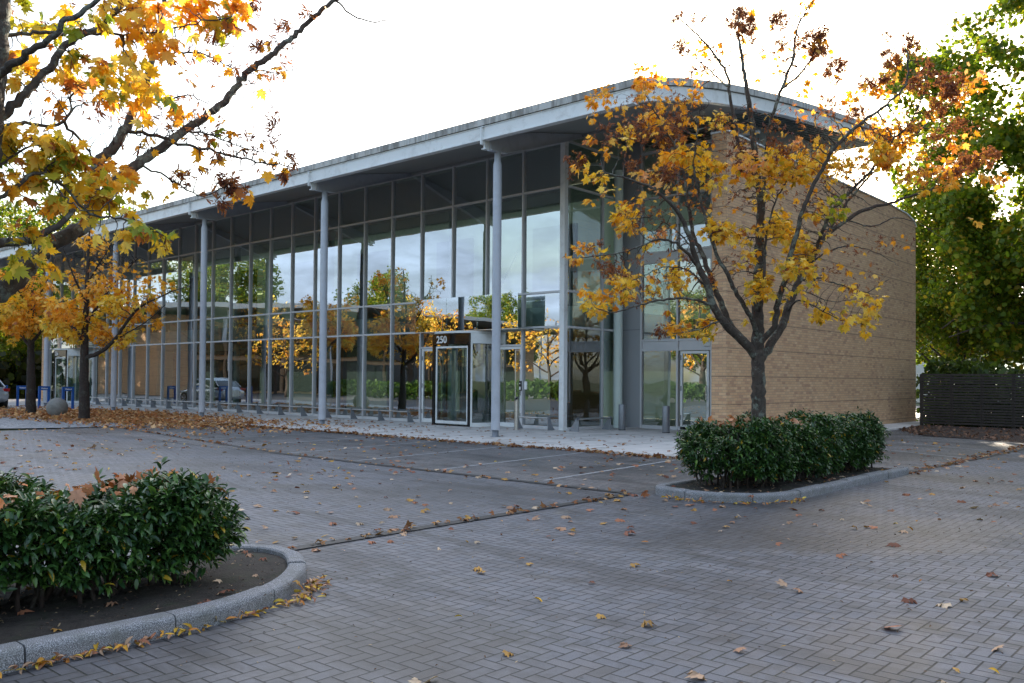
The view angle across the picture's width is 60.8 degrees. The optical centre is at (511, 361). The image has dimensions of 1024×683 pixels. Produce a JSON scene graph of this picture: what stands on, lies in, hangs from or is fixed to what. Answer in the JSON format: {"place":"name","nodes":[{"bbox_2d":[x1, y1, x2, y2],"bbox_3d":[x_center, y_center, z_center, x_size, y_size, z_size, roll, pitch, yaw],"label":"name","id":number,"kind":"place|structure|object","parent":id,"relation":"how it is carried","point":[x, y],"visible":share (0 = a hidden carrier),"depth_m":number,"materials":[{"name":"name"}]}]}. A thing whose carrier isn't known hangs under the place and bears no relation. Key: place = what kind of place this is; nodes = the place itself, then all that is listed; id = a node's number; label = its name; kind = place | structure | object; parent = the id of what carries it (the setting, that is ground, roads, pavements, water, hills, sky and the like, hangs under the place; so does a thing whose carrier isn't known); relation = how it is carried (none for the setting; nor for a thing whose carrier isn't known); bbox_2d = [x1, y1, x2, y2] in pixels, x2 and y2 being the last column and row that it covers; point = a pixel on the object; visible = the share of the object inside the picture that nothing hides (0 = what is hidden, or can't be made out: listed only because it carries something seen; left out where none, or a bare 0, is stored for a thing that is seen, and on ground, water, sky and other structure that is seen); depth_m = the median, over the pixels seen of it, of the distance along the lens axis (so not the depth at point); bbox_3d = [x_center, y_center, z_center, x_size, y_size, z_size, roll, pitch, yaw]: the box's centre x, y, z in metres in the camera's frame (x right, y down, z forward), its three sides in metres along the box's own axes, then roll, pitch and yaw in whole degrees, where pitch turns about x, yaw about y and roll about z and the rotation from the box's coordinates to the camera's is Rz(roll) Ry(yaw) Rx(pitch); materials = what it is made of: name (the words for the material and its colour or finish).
{"place":"outdoors","nodes":[
{"label":"outdoors","id":0,"kind":"place"},
{"bbox_2d":[0,408,175,428],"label":"sett paving","id":1,"kind":"structure","parent":0,"point":[6,422],"depth_m":26.78,"materials":[{"name":"stone"}]},
{"bbox_2d":[0,380,9,407],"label":"parked car","id":2,"kind":"object","parent":1,"relation":"on","point":[4,393],"visible":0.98,"depth_m":39.80,"materials":[{"name":"silver metal"}]},
{"bbox_2d":[0,268,59,412],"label":"maple tree","id":3,"kind":"object","parent":1,"relation":"on","point":[17,323],"visible":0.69,"depth_m":33.22,"materials":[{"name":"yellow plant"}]},
{"bbox_2d":[46,398,67,415],"bbox_3d":[-16.550,1.661,31.754,0.720,0.660,0.720,-1,-2,42],"label":"concrete sphere","id":4,"kind":"object","parent":1,"relation":"on","point":[56,406],"visible":0.9,"depth_m":31.50,"materials":[{"name":"grey concrete"}]},
{"bbox_2d":[38,230,191,418],"bbox_3d":[-13.629,-1.370,29.601,4.221,6.712,6.022,1,-1,-31],"label":"maple tree","id":5,"kind":"object","parent":1,"relation":"on","point":[81,326],"visible":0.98,"depth_m":29.20,"materials":[{"name":"yellow plant"}]},
{"bbox_2d":[0,397,919,430],"bbox_3d":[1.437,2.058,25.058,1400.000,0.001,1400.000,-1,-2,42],"label":"ground","id":6,"kind":"structure","parent":0,"point":[13,429],"depth_m":25.24,"materials":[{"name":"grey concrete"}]},
{"bbox_2d":[0,349,41,398],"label":"undergrowth","id":7,"kind":"object","parent":6,"relation":"on","point":[8,377],"visible":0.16,"depth_m":58.86,"materials":[{"name":"green plant"}]},
{"bbox_2d":[0,235,42,390],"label":"oak tree","id":8,"kind":"object","parent":6,"relation":"on","point":[9,348],"visible":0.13,"depth_m":59.78,"materials":[{"name":"green plant"}]},
{"bbox_2d":[0,199,53,338],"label":"oak tree","id":9,"kind":"object","parent":6,"relation":"on","point":[7,210],"visible":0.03,"depth_m":88.67,"materials":[{"name":"green plant"}]},
{"bbox_2d":[0,215,77,349],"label":"oak tree","id":10,"kind":"object","parent":6,"relation":"on","point":[62,227],"depth_m":69.83,"materials":[{"name":"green plant"}]},
{"bbox_2d":[0,185,141,237],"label":"oak tree","id":11,"kind":"object","parent":6,"relation":"on","point":[51,222],"depth_m":78.92,"materials":[{"name":"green plant"}]},
{"bbox_2d":[916,356,1023,428],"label":"undergrowth","id":12,"kind":"object","parent":6,"relation":"on","point":[951,366],"visible":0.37,"depth_m":29.68,"materials":[{"name":"green plant"}]},
{"bbox_2d":[7,399,933,455],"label":"pavement","id":13,"kind":"structure","parent":0,"point":[662,445],"depth_m":24.05,"materials":[{"name":"concrete"}]},
{"bbox_2d":[16,386,25,406],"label":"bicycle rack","id":14,"kind":"object","parent":13,"relation":"on","point":[17,393],"visible":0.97,"depth_m":40.88,"materials":[{"name":"blue metal"}]},
{"bbox_2d":[38,386,49,407],"bbox_3d":[-21.064,1.616,39.276,0.105,0.980,0.480,-1,-2,42],"label":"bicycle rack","id":15,"kind":"object","parent":13,"relation":"on","point":[40,388],"visible":0.98,"depth_m":39.19,"materials":[{"name":"blue metal"}]},
{"bbox_2d":[62,387,73,408],"bbox_3d":[-19.087,1.594,37.511,0.105,0.980,0.480,-1,-2,42],"label":"bicycle rack","id":16,"kind":"object","parent":13,"relation":"on","point":[64,389],"visible":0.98,"depth_m":37.58,"materials":[{"name":"blue metal"}]},
{"bbox_2d":[0,403,404,435],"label":"fallen leaves","id":17,"kind":"object","parent":13,"relation":"on","point":[117,415],"visible":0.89,"depth_m":29.24,"materials":[{"name":"brown plant"}]},
{"bbox_2d":[90,397,413,421],"bbox_3d":[-12.684,1.929,37.211,25.150,0.395,0.300,-1,-2,42],"label":"rail","id":18,"kind":"object","parent":13,"relation":"on","point":[328,415],"visible":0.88,"depth_m":34.79,"materials":[{"name":"metal"}]},
{"bbox_2d":[244,418,669,452],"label":"fallen leaves","id":19,"kind":"object","parent":13,"relation":"on","point":[444,433],"visible":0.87,"depth_m":24.28,"materials":[{"name":"brown plant"}]},
{"bbox_2d":[0,77,916,436],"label":"office building","id":20,"kind":"structure","parent":13,"relation":"on","point":[432,277],"depth_m":29.57,"materials":[{"name":"white metal"}]},
{"bbox_2d":[49,255,60,399],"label":"window","id":21,"kind":"structure","parent":20,"relation":"in","point":[54,259],"depth_m":49.88,"materials":[{"name":"glass"}]},
{"bbox_2d":[60,358,64,398],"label":"door","id":22,"kind":"structure","parent":20,"relation":"in","point":[63,359],"depth_m":48.87,"materials":[{"name":"glass"}]},
{"bbox_2d":[59,252,71,358],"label":"window","id":23,"kind":"structure","parent":20,"relation":"in","point":[64,266],"depth_m":48.87,"materials":[{"name":"glass"}]},
{"bbox_2d":[53,349,79,402],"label":"revolving door","id":24,"kind":"structure","parent":20,"relation":"in","point":[57,352],"depth_m":47.55,"materials":[{"name":"white metal"}]},
{"bbox_2d":[71,250,82,311],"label":"window","id":25,"kind":"structure","parent":20,"relation":"in","point":[76,254],"depth_m":47.83,"materials":[{"name":"glass"}]},
{"bbox_2d":[82,250,94,347],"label":"window","id":26,"kind":"structure","parent":20,"relation":"in","point":[92,268],"depth_m":46.61,"materials":[{"name":"glass"}]},
{"bbox_2d":[89,358,92,402],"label":"door","id":27,"kind":"structure","parent":20,"relation":"in","point":[91,359],"depth_m":46.29,"materials":[{"name":"grey glass"}]},
{"bbox_2d":[92,246,107,403],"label":"window","id":28,"kind":"structure","parent":20,"relation":"in","point":[98,362],"depth_m":45.72,"materials":[{"name":"glass"}]},
{"bbox_2d":[105,242,119,404],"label":"window","id":29,"kind":"structure","parent":20,"relation":"in","point":[108,354],"depth_m":44.97,"materials":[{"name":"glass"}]},
{"bbox_2d":[118,240,133,405],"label":"window","id":30,"kind":"structure","parent":20,"relation":"in","point":[125,357],"depth_m":43.69,"materials":[{"name":"glass"}]},
{"bbox_2d":[131,238,147,406],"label":"window","id":31,"kind":"structure","parent":20,"relation":"in","point":[138,391],"depth_m":42.74,"materials":[{"name":"glass"}]},
{"bbox_2d":[145,234,162,406],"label":"window","id":32,"kind":"structure","parent":20,"relation":"in","point":[153,342],"depth_m":41.73,"materials":[{"name":"glass"}]},
{"bbox_2d":[160,228,178,407],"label":"window","id":33,"kind":"structure","parent":20,"relation":"in","point":[170,262],"depth_m":40.71,"materials":[{"name":"glass"}]},
{"bbox_2d":[176,225,194,408],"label":"window","id":34,"kind":"structure","parent":20,"relation":"in","point":[186,244],"depth_m":39.74,"materials":[{"name":"glass"}]},
{"bbox_2d":[192,221,211,409],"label":"window","id":35,"kind":"structure","parent":20,"relation":"in","point":[197,267],"depth_m":38.92,"materials":[{"name":"glass"}]},
{"bbox_2d":[210,216,230,410],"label":"window","id":36,"kind":"structure","parent":20,"relation":"in","point":[220,283],"depth_m":37.73,"materials":[{"name":"glass"}]},
{"bbox_2d":[228,212,249,411],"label":"window","id":37,"kind":"structure","parent":20,"relation":"in","point":[240,224],"depth_m":36.73,"materials":[{"name":"glass"}]},
{"bbox_2d":[247,208,269,412],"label":"window","id":38,"kind":"structure","parent":20,"relation":"in","point":[259,235],"depth_m":35.74,"materials":[{"name":"glass"}]},
{"bbox_2d":[267,203,291,414],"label":"window","id":39,"kind":"structure","parent":20,"relation":"in","point":[280,216],"depth_m":34.73,"materials":[{"name":"glass"}]},
{"bbox_2d":[289,198,313,415],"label":"window","id":40,"kind":"structure","parent":20,"relation":"in","point":[302,212],"depth_m":33.73,"materials":[{"name":"glass"}]},
{"bbox_2d":[312,192,338,416],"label":"window","id":41,"kind":"structure","parent":20,"relation":"in","point":[332,198],"depth_m":32.57,"materials":[{"name":"glass"}]},
{"bbox_2d":[336,187,363,418],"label":"window","id":42,"kind":"structure","parent":20,"relation":"in","point":[350,202],"depth_m":31.71,"materials":[{"name":"glass"}]},
{"bbox_2d":[362,181,391,419],"bbox_3d":[-4.702,-2.131,30.659,1.508,8.360,0.145,-1,-2,42],"label":"window","id":43,"kind":"structure","parent":20,"relation":"in","point":[377,197],"depth_m":30.71,"materials":[{"name":"glass"}]},
{"bbox_2d":[389,174,420,421],"bbox_3d":[-3.584,-2.144,29.659,1.508,8.360,0.145,-1,-2,42],"label":"window","id":44,"kind":"structure","parent":20,"relation":"in","point":[406,192],"depth_m":29.72,"materials":[{"name":"glass"}]},
{"bbox_2d":[421,349,431,421],"bbox_3d":[-2.585,0.804,28.678,1.080,2.420,0.075,-1,-2,42],"label":"door","id":45,"kind":"structure","parent":20,"relation":"in","point":[426,411],"depth_m":28.89,"materials":[{"name":"glass"}]},
{"bbox_2d":[421,334,444,348],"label":"window","id":46,"kind":"structure","parent":20,"relation":"in","point":[426,338],"depth_m":28.92,"materials":[{"name":"paint"}]},
{"bbox_2d":[419,167,451,421],"bbox_3d":[-2.465,-2.157,28.660,1.508,8.360,0.145,-1,-2,42],"label":"window","id":47,"kind":"structure","parent":20,"relation":"in","point":[436,186],"depth_m":28.78,"materials":[{"name":"glass"}]},
{"bbox_2d":[432,331,491,426],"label":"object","id":48,"kind":"structure","parent":20,"relation":"in","point":[439,353],"depth_m":27.43,"materials":[{"name":"white metal"}]},
{"bbox_2d":[451,159,485,297],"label":"window","id":49,"kind":"structure","parent":20,"relation":"in","point":[469,179],"depth_m":27.74,"materials":[{"name":"glass"}]},
{"bbox_2d":[485,151,521,327],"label":"window","id":50,"kind":"structure","parent":20,"relation":"in","point":[511,230],"depth_m":26.61,"materials":[{"name":"glass"}]},
{"bbox_2d":[500,347,520,426],"bbox_3d":[-0.114,0.775,26.408,1.030,2.420,0.166,-1,-2,42],"label":"door","id":51,"kind":"structure","parent":20,"relation":"in","point":[510,357],"depth_m":26.45,"materials":[{"name":"glass"}]},
{"bbox_2d":[501,330,520,346],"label":"window","id":52,"kind":"structure","parent":20,"relation":"in","point":[510,338],"depth_m":26.43,"materials":[{"name":"glass"}]},
{"bbox_2d":[519,381,521,390],"bbox_3d":[0.252,0.735,26.038,0.090,0.290,0.054,-1,-2,42],"label":"card reader","id":53,"kind":"object","parent":20,"relation":"attached to","point":[520,385],"visible":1,"depth_m":26.01,"materials":[{"name":"plastic"}]},
{"bbox_2d":[520,143,559,429],"bbox_3d":[0.890,-2.194,25.662,1.508,8.360,0.145,-1,-2,42],"label":"window","id":54,"kind":"structure","parent":20,"relation":"in","point":[540,165],"depth_m":25.90,"materials":[{"name":"glass"}]},
{"bbox_2d":[567,141,604,429],"bbox_3d":[2.168,-2.313,25.707,0.100,8.620,1.700,-1,-2,42],"label":"window","id":55,"kind":"structure","parent":20,"relation":"in","point":[601,329],"depth_m":26.23,"materials":[{"name":"paint"}]},
{"bbox_2d":[603,150,622,427],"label":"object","id":56,"kind":"structure","parent":20,"relation":"in","point":[613,156],"depth_m":26.71,"materials":[{"name":"paint"}]},
{"bbox_2d":[640,143,676,429],"bbox_3d":[4.415,-2.401,26.197,1.259,8.850,0.120,-1,-2,42],"label":"window","id":57,"kind":"structure","parent":20,"relation":"in","point":[652,344],"depth_m":26.46,"materials":[{"name":"paint"}]},
{"bbox_2d":[676,134,710,429],"bbox_3d":[5.302,-2.411,25.404,1.119,8.850,0.120,-1,-2,42],"label":"window","id":58,"kind":"structure","parent":20,"relation":"in","point":[685,344],"depth_m":25.64,"materials":[{"name":"paint"}]},
{"bbox_2d":[680,351,709,429],"bbox_3d":[5.269,0.852,25.266,0.940,2.300,0.154,-1,-2,42],"label":"door","id":59,"kind":"structure","parent":20,"relation":"in","point":[681,352],"depth_m":25.36,"materials":[{"name":"white metal"}]},
{"bbox_2d":[710,129,759,415],"bbox_3d":[6.264,-2.422,24.545,1.459,8.850,0.120,-1,-2,42],"label":"window","id":60,"kind":"structure","parent":20,"relation":"in","point":[713,130],"depth_m":24.93,"materials":[{"name":"paint"}]},
{"bbox_2d":[514,396,518,429],"bbox_3d":[0.126,1.484,24.904,0.124,0.960,0.124,-1,-2,42],"label":"push button post","id":61,"kind":"object","parent":13,"relation":"on","point":[516,410],"visible":1,"depth_m":24.85,"materials":[{"name":"metal"}]},
{"bbox_2d":[518,416,553,430],"bbox_3d":[0.669,1.780,25.283,1.260,0.395,0.300,-1,-2,42],"label":"bench","id":62,"kind":"object","parent":13,"relation":"on","point":[549,425],"visible":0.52,"depth_m":24.91,"materials":[{"name":"metal"}]},
{"bbox_2d":[570,416,611,431],"bbox_3d":[2.253,1.785,24.974,0.335,0.395,1.610,-1,-2,42],"label":"bench","id":63,"kind":"object","parent":13,"relation":"on","point":[575,426],"visible":1,"depth_m":24.72,"materials":[{"name":"metal"}]},
{"bbox_2d":[618,404,625,429],"bbox_3d":[3.190,1.623,25.300,0.214,0.748,0.214,-1,-2,42],"label":"bollard","id":64,"kind":"object","parent":13,"relation":"on","point":[622,418],"visible":1,"depth_m":25.22,"materials":[{"name":"metal"}]},
{"bbox_2d":[662,406,669,432],"bbox_3d":[4.256,1.606,24.107,0.214,0.748,0.214,-1,-2,42],"label":"bollard","id":65,"kind":"object","parent":13,"relation":"on","point":[665,419],"visible":1,"depth_m":24.02,"materials":[{"name":"metal"}]},
{"bbox_2d":[0,406,1023,682],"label":"car park","id":66,"kind":"structure","parent":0,"point":[418,630],"depth_m":6.45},
{"bbox_2d":[0,544,306,673],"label":"planter","id":67,"kind":"object","parent":66,"relation":"on","point":[23,639],"visible":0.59,"depth_m":5.32,"materials":[{"name":"concrete"}]},
{"bbox_2d":[0,456,250,613],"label":"hedge","id":68,"kind":"object","parent":67,"relation":"on","point":[191,518],"visible":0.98,"depth_m":5.42,"materials":[{"name":"green plant"}]},
{"bbox_2d":[0,414,810,508],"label":"fallen leaves","id":69,"kind":"object","parent":68,"relation":"on","point":[78,494],"visible":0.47,"depth_m":5.91,"materials":[{"name":"brown plant"}]},
{"bbox_2d":[0,0,386,302],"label":"maple tree","id":70,"kind":"object","parent":67,"relation":"in","point":[91,198],"visible":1,"depth_m":5.87,"materials":[{"name":"yellow plant"}]},
{"bbox_2d":[6,407,711,459],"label":"pavement kerb","id":71,"kind":"structure","parent":66,"relation":"on","point":[615,452],"depth_m":19.72,"materials":[{"name":"concrete"}]},
{"bbox_2d":[116,427,629,492],"bbox_3d":[-5.895,1.835,19.031,0.755,0.001,21.249,2,-2,-43],"label":"drain channel","id":72,"kind":"object","parent":66,"relation":"on","point":[397,466],"visible":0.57,"depth_m":14.70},
{"bbox_2d":[56,424,730,492],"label":"parking bays","id":73,"kind":"object","parent":66,"relation":"on","point":[630,480],"visible":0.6,"depth_m":16.90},
{"bbox_2d":[184,432,324,440],"bbox_3d":[-6.410,1.895,21.981,0.090,0.001,4.468,0,-2,37],"label":"bay marking","id":74,"kind":"object","parent":73,"relation":"on","point":[254,436],"visible":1,"depth_m":21.74,"materials":[{"name":"paint"}]},
{"bbox_2d":[228,436,377,446],"bbox_3d":[-4.751,1.876,20.499,0.090,0.001,4.473,0,-2,36],"label":"bay marking","id":75,"kind":"object","parent":73,"relation":"on","point":[301,441],"visible":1,"depth_m":20.34,"materials":[{"name":"paint"}]},
{"bbox_2d":[291,441,432,452],"bbox_3d":[-3.099,1.857,19.023,0.090,0.001,4.476,0,-1,36],"label":"bay marking","id":76,"kind":"object","parent":73,"relation":"on","point":[356,447],"visible":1,"depth_m":18.70,"materials":[{"name":"paint"}]},
{"bbox_2d":[359,446,504,460],"bbox_3d":[-1.459,1.839,17.557,0.090,0.001,4.472,0,-2,36],"label":"bay marking","id":77,"kind":"object","parent":73,"relation":"on","point":[431,453],"visible":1,"depth_m":17.33,"materials":[{"name":"paint"}]},
{"bbox_2d":[444,452,584,468],"bbox_3d":[0.160,1.821,16.112,0.090,0.001,4.470,0,-2,36],"label":"bay marking","id":78,"kind":"object","parent":73,"relation":"on","point":[515,460],"visible":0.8,"depth_m":15.97,"materials":[{"name":"paint"}]},
{"bbox_2d":[546,459,677,480],"bbox_3d":[1.800,1.802,14.646,0.090,0.001,4.470,0,-2,36],"label":"bay marking","id":79,"kind":"object","parent":73,"relation":"on","point":[605,470],"visible":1,"depth_m":14.32,"materials":[{"name":"paint"}]},
{"bbox_2d":[0,494,805,678],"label":"fallen leaves","id":80,"kind":"object","parent":66,"relation":"on","point":[39,664],"visible":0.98,"depth_m":5.12,"materials":[{"name":"yellow plant"}]},
{"bbox_2d":[0,464,887,631],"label":"fallen leaves","id":81,"kind":"object","parent":66,"relation":"on","point":[21,612],"visible":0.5,"depth_m":6.00,"materials":[{"name":"brown plant"}]},
{"bbox_2d":[291,493,626,549],"bbox_3d":[-0.289,1.673,9.367,0.140,0.001,5.390,-1,-2,42],"label":"drain channel","id":82,"kind":"object","parent":66,"relation":"on","point":[411,529],"visible":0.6,"depth_m":8.80,"materials":[{"name":"grey metal"}]},
{"bbox_2d":[0,443,1022,682],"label":"leaf crumbs","id":83,"kind":"object","parent":66,"relation":"on","point":[428,577],"visible":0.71,"depth_m":6.21,"materials":[{"name":"brown plant"}]},
{"bbox_2d":[0,423,1023,682],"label":"fallen leaves","id":84,"kind":"object","parent":66,"relation":"on","point":[780,583],"visible":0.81,"depth_m":10.33,"materials":[{"name":"brown plant"}]},
{"bbox_2d":[108,420,1023,548],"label":"fallen leaves","id":85,"kind":"object","parent":66,"relation":"on","point":[512,511],"visible":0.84,"depth_m":17.75,"materials":[{"name":"brown plant"}]},
{"bbox_2d":[655,466,908,502],"bbox_3d":[4.083,1.761,12.773,1.688,0.191,5.302,-1,-2,42],"label":"planter","id":86,"kind":"object","parent":66,"relation":"on","point":[796,488],"visible":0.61,"depth_m":11.57,"materials":[{"name":"concrete"}]},
{"bbox_2d":[673,406,891,489],"bbox_3d":[4.265,1.213,13.013,1.762,1.060,5.399,-1,-2,42],"label":"hedge","id":87,"kind":"object","parent":86,"relation":"on","point":[825,444],"visible":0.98,"depth_m":11.72,"materials":[{"name":"green plant"}]},
{"bbox_2d":[562,0,1012,483],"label":"maple tree","id":88,"kind":"object","parent":86,"relation":"in","point":[884,154],"visible":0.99,"depth_m":11.88,"materials":[{"name":"yellow plant"}]},
{"bbox_2d":[878,0,1023,372],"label":"oak tree","id":89,"kind":"object","parent":66,"relation":"on","point":[1006,137],"visible":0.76,"depth_m":35.59,"materials":[{"name":"green plant"}]},
{"bbox_2d":[892,148,1023,363],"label":"oak tree","id":90,"kind":"object","parent":66,"relation":"on","point":[956,346],"visible":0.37,"depth_m":37.94,"materials":[{"name":"green plant"}]},
{"bbox_2d":[900,425,1023,442],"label":"mulch bed","id":91,"kind":"object","parent":66,"relation":"on","point":[1018,438],"visible":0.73,"depth_m":25.29,"materials":[{"name":"brown soil"}]},
{"bbox_2d":[899,424,1023,440],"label":"fallen leaves","id":92,"kind":"object","parent":91,"relation":"on","point":[914,429],"visible":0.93,"depth_m":25.04,"materials":[{"name":"brown plant"}]},
{"bbox_2d":[909,448,1023,471],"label":"drain channel","id":93,"kind":"object","parent":66,"relation":"on","point":[964,460],"visible":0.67,"depth_m":16.67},
{"bbox_2d":[916,212,1022,366],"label":"oak tree","id":94,"kind":"object","parent":66,"relation":"on","point":[924,357],"visible":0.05,"depth_m":45.40,"materials":[{"name":"green plant"}]},
{"bbox_2d":[920,374,1023,428],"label":"slatted fence","id":95,"kind":"object","parent":66,"relation":"on","point":[982,400],"visible":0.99,"depth_m":28.21,"materials":[{"name":"black wood"}]},
{"bbox_2d":[0,0,1023,292],"label":"sky","id":96,"kind":"structure","parent":0,"point":[356,85],"materials":[{"name":"white"}]},
{"bbox_2d":[863,430,1023,469],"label":"side yard","id":97,"kind":"structure","parent":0,"point":[906,458],"depth_m":19.66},
{"bbox_2d":[883,449,961,457],"bbox_3d":[8.436,1.939,18.672,0.090,0.001,2.909,1,-1,-19],"label":"bay marking","id":98,"kind":"object","parent":97,"relation":"on","point":[923,453],"visible":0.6,"depth_m":18.14,"materials":[{"name":"paint"}]},
{"bbox_2d":[916,346,1023,402],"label":"office building","id":99,"kind":"structure","parent":0,"point":[919,369],"depth_m":65.89,"materials":[{"name":"grey paint"}]}
]}

